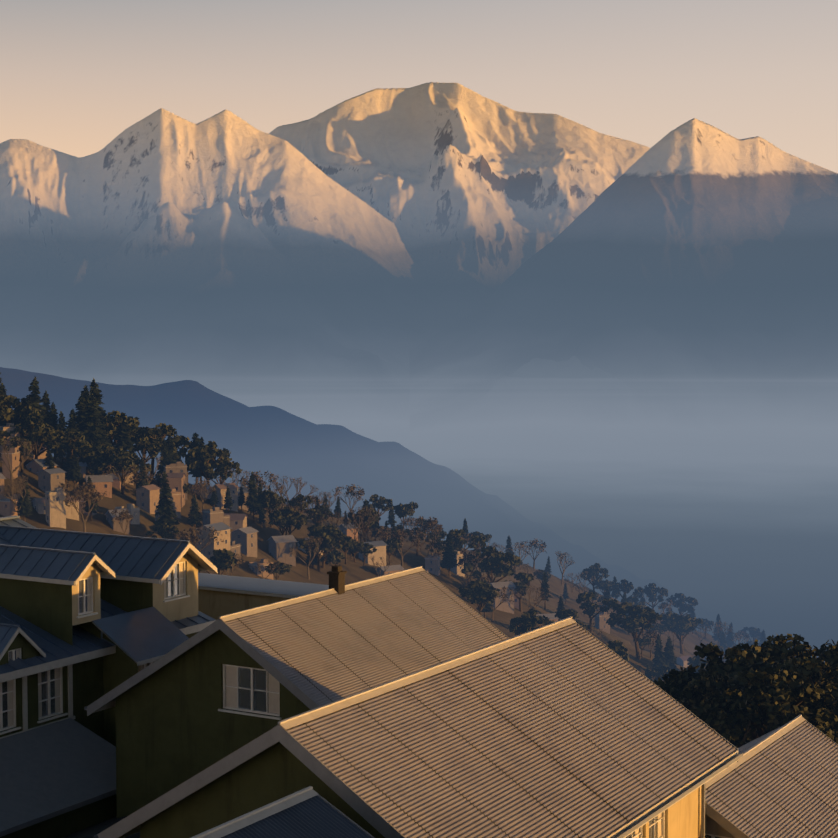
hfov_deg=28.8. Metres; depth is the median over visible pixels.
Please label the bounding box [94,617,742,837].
tin house roof
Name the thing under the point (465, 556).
bare tree
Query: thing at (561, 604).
conifer tree
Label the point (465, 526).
conifer tree
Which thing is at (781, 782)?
house tin roof
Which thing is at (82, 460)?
conifer tree
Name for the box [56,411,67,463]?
conifer tree
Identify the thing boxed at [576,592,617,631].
broadleaf tree
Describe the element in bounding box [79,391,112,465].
conifer tree
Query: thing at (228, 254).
mountain
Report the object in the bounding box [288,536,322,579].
bare tree
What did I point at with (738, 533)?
terrain
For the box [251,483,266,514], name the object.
conifer tree
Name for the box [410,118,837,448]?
mountain
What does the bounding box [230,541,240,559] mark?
town house
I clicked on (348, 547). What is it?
broadleaf tree
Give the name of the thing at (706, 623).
broadleaf tree
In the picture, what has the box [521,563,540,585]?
bare tree
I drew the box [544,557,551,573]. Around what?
conifer tree
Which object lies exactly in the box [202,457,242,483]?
broadleaf tree
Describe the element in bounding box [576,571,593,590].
bare tree
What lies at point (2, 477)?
town house
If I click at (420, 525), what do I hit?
broadleaf tree
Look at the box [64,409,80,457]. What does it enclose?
conifer tree
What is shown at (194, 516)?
conifer tree
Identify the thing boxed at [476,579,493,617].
conifer tree
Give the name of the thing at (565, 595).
conifer tree
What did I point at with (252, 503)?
conifer tree
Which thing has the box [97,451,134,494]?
broadleaf tree
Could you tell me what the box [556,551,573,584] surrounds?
bare tree
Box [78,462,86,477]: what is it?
town house
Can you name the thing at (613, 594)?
conifer tree
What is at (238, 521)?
town house
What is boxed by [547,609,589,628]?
broadleaf tree
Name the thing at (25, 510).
conifer tree
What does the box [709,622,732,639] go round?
bare tree
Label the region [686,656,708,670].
broadleaf tree
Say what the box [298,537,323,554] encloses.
town house
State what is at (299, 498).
broadleaf tree
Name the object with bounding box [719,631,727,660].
conifer tree
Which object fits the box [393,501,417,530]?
broadleaf tree
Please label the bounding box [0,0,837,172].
sky
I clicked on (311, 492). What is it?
bare tree
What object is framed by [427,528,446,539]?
broadleaf tree
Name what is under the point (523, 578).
broadleaf tree
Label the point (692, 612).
conifer tree
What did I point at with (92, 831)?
dark outhouse roof
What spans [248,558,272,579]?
town house
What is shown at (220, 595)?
house
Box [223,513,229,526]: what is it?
town house
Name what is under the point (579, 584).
bare tree
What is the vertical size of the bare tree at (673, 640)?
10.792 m
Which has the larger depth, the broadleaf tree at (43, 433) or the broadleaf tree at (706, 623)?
the broadleaf tree at (706, 623)
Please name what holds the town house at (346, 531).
on the terrain
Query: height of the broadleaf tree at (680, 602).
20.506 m
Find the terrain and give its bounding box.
[0,367,837,682]
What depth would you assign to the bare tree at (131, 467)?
506.47 m
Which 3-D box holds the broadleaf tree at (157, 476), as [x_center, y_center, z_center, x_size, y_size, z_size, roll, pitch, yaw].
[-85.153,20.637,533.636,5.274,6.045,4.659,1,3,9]
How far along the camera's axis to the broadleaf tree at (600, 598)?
775.58 m
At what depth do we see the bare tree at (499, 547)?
782.77 m
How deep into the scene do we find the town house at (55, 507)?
451.68 m
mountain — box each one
[0,108,431,428]
[269,82,649,336]
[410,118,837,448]
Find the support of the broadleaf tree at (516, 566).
on the terrain
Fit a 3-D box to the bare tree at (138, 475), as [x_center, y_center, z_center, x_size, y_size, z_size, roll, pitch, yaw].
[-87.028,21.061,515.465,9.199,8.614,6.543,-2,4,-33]
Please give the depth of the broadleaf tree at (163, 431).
540.25 m
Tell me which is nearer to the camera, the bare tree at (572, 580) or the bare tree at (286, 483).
the bare tree at (286, 483)
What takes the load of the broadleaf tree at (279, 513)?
on the terrain
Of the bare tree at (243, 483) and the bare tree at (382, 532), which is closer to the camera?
the bare tree at (243, 483)
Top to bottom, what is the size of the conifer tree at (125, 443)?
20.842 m
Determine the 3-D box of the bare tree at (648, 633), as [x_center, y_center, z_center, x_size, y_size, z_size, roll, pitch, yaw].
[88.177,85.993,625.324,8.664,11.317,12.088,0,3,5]
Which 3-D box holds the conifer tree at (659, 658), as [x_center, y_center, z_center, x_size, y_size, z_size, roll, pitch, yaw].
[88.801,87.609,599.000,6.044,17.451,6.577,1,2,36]
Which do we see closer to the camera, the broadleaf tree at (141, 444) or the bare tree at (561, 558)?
the broadleaf tree at (141, 444)
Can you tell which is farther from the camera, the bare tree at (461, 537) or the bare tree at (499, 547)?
the bare tree at (499, 547)
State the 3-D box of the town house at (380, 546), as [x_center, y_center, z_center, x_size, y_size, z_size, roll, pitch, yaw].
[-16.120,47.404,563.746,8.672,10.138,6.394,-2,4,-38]
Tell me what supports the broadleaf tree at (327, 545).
on the terrain
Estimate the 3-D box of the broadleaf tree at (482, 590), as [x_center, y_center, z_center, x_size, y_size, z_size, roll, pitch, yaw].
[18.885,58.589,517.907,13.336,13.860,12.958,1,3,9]
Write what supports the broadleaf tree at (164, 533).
on the terrain
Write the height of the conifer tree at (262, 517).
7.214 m
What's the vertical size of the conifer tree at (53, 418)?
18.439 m
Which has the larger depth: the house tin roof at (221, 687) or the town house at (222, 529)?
the town house at (222, 529)
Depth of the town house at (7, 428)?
488.76 m
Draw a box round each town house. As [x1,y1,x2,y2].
[0,423,19,464]
[0,473,5,496]
[0,494,29,516]
[1,447,19,478]
[25,459,57,474]
[31,446,46,458]
[31,496,80,520]
[37,468,65,491]
[44,487,65,528]
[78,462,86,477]
[79,498,97,515]
[84,475,112,497]
[104,509,129,533]
[106,473,126,489]
[115,504,139,524]
[124,471,133,484]
[135,484,160,513]
[160,473,185,507]
[160,488,180,518]
[163,461,187,499]
[193,483,211,498]
[196,522,231,558]
[202,507,223,524]
[213,483,238,511]
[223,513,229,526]
[224,513,247,530]
[230,527,258,556]
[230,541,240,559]
[238,486,257,512]
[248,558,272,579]
[268,535,296,566]
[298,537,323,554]
[339,523,357,539]
[359,540,386,566]
[376,565,404,575]
[424,554,440,575]
[450,551,464,576]
[490,581,514,613]
[514,587,519,608]
[534,613,558,624]
[595,612,609,633]
[676,655,691,667]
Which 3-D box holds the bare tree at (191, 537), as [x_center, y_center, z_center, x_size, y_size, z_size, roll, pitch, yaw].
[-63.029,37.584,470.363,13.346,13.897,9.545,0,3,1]
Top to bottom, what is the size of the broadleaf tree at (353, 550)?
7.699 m
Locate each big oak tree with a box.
[656,633,837,730]
[678,655,837,746]
[689,657,837,747]
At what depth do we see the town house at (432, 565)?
599.11 m
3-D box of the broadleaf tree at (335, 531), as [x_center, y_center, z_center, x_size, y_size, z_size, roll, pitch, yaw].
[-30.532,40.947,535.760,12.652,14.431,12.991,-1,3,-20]
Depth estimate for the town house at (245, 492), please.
557.09 m
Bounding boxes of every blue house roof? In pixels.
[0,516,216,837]
[191,786,374,837]
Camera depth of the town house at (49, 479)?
477.29 m
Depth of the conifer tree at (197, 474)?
554.78 m
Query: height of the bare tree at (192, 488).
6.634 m
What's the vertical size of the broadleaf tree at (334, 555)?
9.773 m
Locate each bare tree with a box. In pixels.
[0,439,38,488]
[0,474,28,518]
[54,482,106,531]
[103,461,135,487]
[111,509,132,534]
[128,474,154,485]
[135,455,161,483]
[175,525,223,551]
[188,483,204,500]
[194,478,215,513]
[217,468,237,482]
[224,552,244,575]
[230,471,249,485]
[238,471,281,490]
[254,559,278,578]
[265,505,299,534]
[272,485,285,508]
[273,475,295,507]
[275,478,307,499]
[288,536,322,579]
[290,501,310,514]
[293,477,320,494]
[303,491,338,524]
[305,496,322,508]
[321,510,350,526]
[329,484,364,519]
[338,506,380,541]
[344,520,358,539]
[363,526,391,541]
[369,555,392,575]
[384,529,428,566]
[399,517,418,541]
[413,516,443,554]
[414,539,439,557]
[458,552,482,586]
[459,533,473,551]
[462,575,492,585]
[470,545,487,571]
[488,586,516,621]
[491,543,507,551]
[510,542,534,569]
[515,538,546,568]
[517,583,550,608]
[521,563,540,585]
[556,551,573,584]
[563,573,585,592]
[574,582,587,592]
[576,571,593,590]
[587,623,602,636]
[639,628,657,657]
[657,600,674,613]
[661,630,675,645]
[694,624,711,646]
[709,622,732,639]
[729,633,752,644]
[735,630,749,640]
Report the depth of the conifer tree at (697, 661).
587.04 m
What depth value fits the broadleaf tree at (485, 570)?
618.55 m
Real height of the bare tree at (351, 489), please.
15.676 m
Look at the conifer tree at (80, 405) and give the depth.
521.12 m
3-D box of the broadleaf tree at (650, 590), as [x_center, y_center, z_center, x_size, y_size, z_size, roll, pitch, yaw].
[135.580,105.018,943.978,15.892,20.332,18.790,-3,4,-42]
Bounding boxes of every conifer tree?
[0,372,8,425]
[12,397,25,435]
[16,481,32,521]
[23,377,47,450]
[41,391,50,448]
[43,446,54,468]
[48,401,58,459]
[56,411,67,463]
[61,446,71,481]
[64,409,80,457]
[65,449,82,487]
[74,394,85,433]
[76,385,96,423]
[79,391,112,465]
[79,451,90,467]
[82,476,97,520]
[88,430,105,474]
[89,378,114,446]
[101,422,112,461]
[113,416,134,455]
[134,458,148,488]
[154,471,179,531]
[156,439,169,474]
[166,434,177,463]
[187,495,201,526]
[188,433,204,482]
[193,437,205,481]
[210,485,218,506]
[223,486,232,512]
[238,486,245,510]
[244,472,261,522]
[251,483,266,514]
[257,506,265,522]
[304,534,320,567]
[311,497,322,523]
[322,494,329,513]
[334,496,341,521]
[360,499,369,534]
[369,508,379,540]
[383,521,389,539]
[387,505,396,527]
[389,520,399,555]
[440,532,458,575]
[463,518,468,549]
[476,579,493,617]
[504,536,513,554]
[540,572,551,609]
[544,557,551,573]
[556,596,564,619]
[562,583,569,603]
[602,586,611,613]
[610,576,619,599]
[621,592,628,615]
[644,664,650,679]
[652,634,667,670]
[663,637,678,669]
[688,603,699,633]
[693,655,701,672]
[712,614,722,644]
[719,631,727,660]
[726,622,734,647]
[759,629,766,645]
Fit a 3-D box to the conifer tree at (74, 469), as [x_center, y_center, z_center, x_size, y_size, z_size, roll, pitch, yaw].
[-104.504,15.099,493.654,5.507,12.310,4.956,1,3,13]
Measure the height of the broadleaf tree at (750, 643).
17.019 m
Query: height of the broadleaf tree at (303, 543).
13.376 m
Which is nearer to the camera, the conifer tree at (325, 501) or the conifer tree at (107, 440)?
the conifer tree at (107, 440)
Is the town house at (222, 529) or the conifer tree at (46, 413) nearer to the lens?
the town house at (222, 529)
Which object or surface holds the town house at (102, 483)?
on the terrain
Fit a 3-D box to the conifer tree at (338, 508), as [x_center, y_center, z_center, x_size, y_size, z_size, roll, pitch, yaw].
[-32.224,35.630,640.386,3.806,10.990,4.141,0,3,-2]
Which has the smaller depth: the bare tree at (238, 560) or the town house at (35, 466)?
the bare tree at (238, 560)
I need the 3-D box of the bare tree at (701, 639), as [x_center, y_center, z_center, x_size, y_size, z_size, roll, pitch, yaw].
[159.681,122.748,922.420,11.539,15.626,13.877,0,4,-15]
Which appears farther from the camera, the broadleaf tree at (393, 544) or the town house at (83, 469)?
the broadleaf tree at (393, 544)
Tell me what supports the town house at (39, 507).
on the terrain
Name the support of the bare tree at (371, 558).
on the terrain
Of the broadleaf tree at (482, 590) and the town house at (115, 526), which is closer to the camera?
the town house at (115, 526)
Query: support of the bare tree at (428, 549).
on the terrain
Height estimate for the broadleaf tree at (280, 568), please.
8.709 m
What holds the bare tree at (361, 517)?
on the terrain
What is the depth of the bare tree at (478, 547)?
639.91 m
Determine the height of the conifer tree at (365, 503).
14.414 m
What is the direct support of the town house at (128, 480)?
on the terrain
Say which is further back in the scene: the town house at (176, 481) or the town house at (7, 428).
the town house at (176, 481)
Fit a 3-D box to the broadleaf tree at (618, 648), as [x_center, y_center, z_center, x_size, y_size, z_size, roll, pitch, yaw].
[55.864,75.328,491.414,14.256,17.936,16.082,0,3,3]
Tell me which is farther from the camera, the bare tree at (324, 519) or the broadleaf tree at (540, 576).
the broadleaf tree at (540, 576)
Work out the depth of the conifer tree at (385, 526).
608.13 m
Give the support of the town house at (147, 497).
on the terrain
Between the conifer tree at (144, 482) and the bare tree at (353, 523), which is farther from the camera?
the bare tree at (353, 523)
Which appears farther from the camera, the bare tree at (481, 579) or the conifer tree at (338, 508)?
the conifer tree at (338, 508)
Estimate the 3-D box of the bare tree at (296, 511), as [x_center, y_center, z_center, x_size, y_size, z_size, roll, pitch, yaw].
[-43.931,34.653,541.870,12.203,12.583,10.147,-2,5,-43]
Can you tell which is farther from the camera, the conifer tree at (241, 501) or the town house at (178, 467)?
the conifer tree at (241, 501)
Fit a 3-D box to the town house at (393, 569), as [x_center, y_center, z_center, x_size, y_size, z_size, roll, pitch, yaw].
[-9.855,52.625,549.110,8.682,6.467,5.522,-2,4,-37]
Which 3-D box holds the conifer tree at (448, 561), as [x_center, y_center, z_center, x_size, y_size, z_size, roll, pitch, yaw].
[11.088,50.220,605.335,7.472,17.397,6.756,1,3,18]
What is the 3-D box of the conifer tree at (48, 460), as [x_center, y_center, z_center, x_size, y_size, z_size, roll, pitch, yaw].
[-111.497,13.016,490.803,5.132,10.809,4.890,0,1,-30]
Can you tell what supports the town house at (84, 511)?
on the terrain
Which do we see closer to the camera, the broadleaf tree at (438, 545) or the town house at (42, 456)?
the town house at (42, 456)
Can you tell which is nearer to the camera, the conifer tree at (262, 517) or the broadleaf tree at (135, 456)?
the broadleaf tree at (135, 456)
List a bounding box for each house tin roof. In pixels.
[84,565,508,817]
[705,715,837,837]
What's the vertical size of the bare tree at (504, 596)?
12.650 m
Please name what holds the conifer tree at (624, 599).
on the terrain
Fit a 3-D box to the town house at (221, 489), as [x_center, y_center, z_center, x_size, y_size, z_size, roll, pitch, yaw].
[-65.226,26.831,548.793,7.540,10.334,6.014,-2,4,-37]
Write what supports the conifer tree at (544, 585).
on the terrain
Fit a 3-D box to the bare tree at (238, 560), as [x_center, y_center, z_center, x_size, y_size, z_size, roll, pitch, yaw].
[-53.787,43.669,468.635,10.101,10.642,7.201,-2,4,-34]
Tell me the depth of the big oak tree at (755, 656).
178.81 m
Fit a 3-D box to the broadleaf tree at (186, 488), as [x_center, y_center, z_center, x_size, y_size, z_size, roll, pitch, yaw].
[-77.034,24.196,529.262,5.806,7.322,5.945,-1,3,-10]
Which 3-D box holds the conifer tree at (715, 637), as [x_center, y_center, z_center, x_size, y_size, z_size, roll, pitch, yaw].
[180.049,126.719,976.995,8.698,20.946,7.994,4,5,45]
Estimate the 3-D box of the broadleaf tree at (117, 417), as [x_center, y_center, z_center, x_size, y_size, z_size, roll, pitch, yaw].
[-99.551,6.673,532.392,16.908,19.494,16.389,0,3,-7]
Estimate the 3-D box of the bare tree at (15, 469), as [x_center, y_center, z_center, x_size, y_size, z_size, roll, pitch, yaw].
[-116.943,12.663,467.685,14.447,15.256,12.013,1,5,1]
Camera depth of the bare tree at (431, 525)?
613.04 m
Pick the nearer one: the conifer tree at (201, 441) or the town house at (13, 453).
the town house at (13, 453)
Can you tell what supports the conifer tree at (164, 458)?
on the terrain
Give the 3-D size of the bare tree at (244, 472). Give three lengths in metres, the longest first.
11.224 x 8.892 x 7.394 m
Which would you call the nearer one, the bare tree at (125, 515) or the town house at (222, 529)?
the bare tree at (125, 515)
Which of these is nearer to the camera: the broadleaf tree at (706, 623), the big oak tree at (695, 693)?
the big oak tree at (695, 693)
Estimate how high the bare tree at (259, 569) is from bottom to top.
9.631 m
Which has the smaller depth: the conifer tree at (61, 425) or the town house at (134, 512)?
the town house at (134, 512)
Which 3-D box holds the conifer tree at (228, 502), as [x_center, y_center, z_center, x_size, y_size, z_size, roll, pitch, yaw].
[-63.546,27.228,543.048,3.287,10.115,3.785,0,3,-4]
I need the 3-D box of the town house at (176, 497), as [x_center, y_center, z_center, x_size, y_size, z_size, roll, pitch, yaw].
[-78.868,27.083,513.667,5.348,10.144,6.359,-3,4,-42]
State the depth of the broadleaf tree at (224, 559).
459.39 m
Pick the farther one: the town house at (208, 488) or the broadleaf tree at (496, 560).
the broadleaf tree at (496, 560)
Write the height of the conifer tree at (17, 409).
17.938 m
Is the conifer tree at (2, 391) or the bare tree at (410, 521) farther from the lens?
the bare tree at (410, 521)
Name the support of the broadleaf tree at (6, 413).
on the terrain
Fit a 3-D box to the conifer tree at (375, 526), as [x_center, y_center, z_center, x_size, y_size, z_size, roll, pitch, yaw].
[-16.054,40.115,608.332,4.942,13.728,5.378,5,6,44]
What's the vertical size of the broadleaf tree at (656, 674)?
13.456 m
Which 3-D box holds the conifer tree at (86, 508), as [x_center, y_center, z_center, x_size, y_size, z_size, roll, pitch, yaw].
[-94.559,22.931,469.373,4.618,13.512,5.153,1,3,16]
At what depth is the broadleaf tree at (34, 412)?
498.32 m
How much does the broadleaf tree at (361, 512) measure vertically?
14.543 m
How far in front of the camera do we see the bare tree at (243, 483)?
558.35 m
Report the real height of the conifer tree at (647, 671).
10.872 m
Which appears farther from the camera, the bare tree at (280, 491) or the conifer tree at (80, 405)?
the bare tree at (280, 491)
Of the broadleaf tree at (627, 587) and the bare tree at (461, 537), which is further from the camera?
the broadleaf tree at (627, 587)
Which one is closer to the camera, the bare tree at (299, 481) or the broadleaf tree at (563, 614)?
the broadleaf tree at (563, 614)
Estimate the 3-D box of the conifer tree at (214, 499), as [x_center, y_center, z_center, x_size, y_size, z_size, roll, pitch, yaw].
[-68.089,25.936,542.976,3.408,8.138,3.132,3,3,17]
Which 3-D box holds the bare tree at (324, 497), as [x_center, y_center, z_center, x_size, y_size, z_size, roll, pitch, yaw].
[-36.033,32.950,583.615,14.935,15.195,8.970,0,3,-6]
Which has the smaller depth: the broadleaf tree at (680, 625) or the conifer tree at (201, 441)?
the conifer tree at (201, 441)
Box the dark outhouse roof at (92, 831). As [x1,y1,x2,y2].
[62,815,139,837]
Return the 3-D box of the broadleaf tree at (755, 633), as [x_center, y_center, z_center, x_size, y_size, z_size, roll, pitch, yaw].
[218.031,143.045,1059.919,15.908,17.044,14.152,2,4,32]
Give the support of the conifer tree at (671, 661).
on the terrain
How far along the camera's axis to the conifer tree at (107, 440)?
526.82 m
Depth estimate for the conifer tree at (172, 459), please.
542.39 m
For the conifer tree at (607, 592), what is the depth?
789.53 m
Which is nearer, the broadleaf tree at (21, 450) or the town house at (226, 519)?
the broadleaf tree at (21, 450)
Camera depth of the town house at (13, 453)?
474.74 m
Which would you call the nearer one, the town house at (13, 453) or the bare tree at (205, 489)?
the town house at (13, 453)
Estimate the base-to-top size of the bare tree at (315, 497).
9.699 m
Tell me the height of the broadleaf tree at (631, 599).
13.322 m
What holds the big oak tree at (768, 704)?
on the terrain
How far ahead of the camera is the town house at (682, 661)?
719.37 m
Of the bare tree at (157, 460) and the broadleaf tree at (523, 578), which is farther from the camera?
the broadleaf tree at (523, 578)
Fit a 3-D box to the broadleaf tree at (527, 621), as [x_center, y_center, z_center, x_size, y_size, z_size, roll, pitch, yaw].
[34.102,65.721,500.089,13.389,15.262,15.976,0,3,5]
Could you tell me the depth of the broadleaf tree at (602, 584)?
877.23 m
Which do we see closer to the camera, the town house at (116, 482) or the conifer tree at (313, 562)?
the town house at (116, 482)
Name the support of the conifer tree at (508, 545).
on the terrain
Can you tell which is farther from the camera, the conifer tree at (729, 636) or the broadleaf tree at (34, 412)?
the conifer tree at (729, 636)
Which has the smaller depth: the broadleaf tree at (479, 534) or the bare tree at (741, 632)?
the broadleaf tree at (479, 534)
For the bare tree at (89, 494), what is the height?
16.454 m
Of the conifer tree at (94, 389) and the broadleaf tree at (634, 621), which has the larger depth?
the broadleaf tree at (634, 621)
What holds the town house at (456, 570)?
on the terrain
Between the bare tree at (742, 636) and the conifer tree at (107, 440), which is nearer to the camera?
the conifer tree at (107, 440)
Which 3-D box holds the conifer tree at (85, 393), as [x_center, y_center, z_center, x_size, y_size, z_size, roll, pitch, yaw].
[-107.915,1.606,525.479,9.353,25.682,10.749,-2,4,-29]
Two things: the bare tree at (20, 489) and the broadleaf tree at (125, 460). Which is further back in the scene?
the broadleaf tree at (125, 460)
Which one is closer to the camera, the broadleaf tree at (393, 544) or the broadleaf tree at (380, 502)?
the broadleaf tree at (393, 544)
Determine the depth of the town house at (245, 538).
505.41 m
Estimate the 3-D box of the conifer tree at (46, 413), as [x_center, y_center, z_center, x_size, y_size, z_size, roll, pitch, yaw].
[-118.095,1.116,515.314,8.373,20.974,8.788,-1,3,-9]
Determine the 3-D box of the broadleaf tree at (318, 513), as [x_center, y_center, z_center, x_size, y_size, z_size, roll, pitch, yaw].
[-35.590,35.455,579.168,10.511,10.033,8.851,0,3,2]
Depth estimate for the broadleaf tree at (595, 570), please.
877.57 m
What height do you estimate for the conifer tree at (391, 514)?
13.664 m
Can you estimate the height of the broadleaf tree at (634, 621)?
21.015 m
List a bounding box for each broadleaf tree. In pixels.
[0,395,28,425]
[0,430,19,450]
[5,398,43,425]
[6,439,32,472]
[10,416,67,458]
[50,432,94,481]
[87,443,122,474]
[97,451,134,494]
[99,410,139,443]
[106,415,142,442]
[106,451,137,487]
[130,430,163,463]
[130,457,151,482]
[134,423,180,475]
[145,523,178,538]
[150,473,161,486]
[165,435,208,484]
[183,483,190,493]
[185,441,231,485]
[198,548,236,574]
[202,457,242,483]
[262,490,287,527]
[265,562,291,579]
[268,512,294,535]
[273,506,307,534]
[287,494,312,520]
[298,531,335,571]
[304,505,333,522]
[307,522,345,563]
[309,529,352,567]
[320,550,344,565]
[333,539,356,563]
[344,542,364,562]
[347,506,380,541]
[356,541,376,565]
[366,494,392,522]
[384,537,401,565]
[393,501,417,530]
[396,524,408,531]
[402,527,434,555]
[415,518,432,538]
[425,538,446,555]
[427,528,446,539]
[446,529,485,553]
[458,580,499,615]
[461,546,520,582]
[464,531,491,545]
[483,569,493,577]
[503,572,534,611]
[508,609,549,634]
[511,560,522,575]
[533,569,550,583]
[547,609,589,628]
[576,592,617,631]
[580,563,609,591]
[583,590,605,602]
[593,579,614,594]
[606,602,661,658]
[606,640,628,661]
[609,579,643,597]
[627,596,645,605]
[633,583,667,609]
[633,638,651,656]
[648,665,670,681]
[658,593,697,615]
[660,611,702,654]
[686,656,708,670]
[698,618,713,638]
[734,641,759,649]
[741,627,761,641]
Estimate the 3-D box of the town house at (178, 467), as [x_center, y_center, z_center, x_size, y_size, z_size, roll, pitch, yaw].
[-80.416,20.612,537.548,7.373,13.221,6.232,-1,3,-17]
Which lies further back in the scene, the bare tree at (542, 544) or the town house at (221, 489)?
the bare tree at (542, 544)
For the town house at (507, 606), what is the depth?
592.16 m
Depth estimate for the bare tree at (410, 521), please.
674.27 m
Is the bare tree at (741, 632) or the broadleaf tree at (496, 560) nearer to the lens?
the broadleaf tree at (496, 560)
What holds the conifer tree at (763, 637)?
on the terrain
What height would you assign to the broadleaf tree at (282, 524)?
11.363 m
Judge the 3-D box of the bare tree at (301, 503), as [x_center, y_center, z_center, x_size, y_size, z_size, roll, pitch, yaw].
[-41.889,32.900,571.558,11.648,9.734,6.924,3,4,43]
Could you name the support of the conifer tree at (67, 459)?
on the terrain
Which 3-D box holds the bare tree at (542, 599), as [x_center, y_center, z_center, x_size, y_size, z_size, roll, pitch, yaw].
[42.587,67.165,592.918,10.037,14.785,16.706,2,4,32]
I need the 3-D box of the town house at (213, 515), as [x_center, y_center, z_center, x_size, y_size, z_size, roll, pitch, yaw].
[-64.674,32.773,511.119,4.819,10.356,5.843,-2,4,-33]
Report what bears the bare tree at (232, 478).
on the terrain
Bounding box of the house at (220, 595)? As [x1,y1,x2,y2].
[198,573,328,619]
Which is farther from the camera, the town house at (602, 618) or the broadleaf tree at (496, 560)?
the town house at (602, 618)
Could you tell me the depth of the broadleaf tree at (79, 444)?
495.22 m
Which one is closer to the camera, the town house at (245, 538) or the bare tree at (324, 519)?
the town house at (245, 538)
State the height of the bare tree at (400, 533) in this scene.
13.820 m
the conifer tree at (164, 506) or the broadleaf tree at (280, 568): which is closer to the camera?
the conifer tree at (164, 506)
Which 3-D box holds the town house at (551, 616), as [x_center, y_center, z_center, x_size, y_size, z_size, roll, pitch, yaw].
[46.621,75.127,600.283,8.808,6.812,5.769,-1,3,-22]
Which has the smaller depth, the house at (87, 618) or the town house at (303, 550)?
the house at (87, 618)
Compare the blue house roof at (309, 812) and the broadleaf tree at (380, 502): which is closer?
the blue house roof at (309, 812)
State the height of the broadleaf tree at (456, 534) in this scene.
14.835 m
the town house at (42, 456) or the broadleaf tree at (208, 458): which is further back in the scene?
the broadleaf tree at (208, 458)
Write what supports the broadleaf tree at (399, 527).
on the terrain
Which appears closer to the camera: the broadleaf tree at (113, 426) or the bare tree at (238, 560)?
the bare tree at (238, 560)
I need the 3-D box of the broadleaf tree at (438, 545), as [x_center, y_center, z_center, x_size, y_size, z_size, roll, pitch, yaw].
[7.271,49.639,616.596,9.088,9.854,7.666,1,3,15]
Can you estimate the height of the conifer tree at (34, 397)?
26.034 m
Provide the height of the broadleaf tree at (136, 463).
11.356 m
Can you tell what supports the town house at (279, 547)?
on the terrain
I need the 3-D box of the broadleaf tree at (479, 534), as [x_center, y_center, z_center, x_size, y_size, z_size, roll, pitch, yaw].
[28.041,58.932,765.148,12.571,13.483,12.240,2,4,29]
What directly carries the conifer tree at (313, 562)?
on the terrain
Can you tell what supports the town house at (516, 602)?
on the terrain
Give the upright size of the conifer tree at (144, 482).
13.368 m
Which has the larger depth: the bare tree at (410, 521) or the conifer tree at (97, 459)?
the bare tree at (410, 521)
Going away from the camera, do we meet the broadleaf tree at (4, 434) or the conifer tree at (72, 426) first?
the broadleaf tree at (4, 434)
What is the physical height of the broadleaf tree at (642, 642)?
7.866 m
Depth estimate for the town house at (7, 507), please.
452.32 m
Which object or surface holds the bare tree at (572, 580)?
on the terrain
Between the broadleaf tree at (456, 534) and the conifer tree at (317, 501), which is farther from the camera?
the broadleaf tree at (456, 534)
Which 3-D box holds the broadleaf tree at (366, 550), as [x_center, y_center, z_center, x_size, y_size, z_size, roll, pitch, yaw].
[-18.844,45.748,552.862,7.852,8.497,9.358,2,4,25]
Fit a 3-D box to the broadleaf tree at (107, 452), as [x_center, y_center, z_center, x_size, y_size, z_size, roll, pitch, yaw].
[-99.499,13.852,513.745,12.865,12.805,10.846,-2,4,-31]
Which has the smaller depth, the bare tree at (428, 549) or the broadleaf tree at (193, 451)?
the broadleaf tree at (193, 451)
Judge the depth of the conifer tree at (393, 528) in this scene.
603.77 m
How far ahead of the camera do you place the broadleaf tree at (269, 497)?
546.46 m
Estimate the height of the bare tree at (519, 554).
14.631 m
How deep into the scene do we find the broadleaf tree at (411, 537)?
612.19 m
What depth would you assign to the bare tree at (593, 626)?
603.36 m
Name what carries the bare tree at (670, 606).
on the terrain

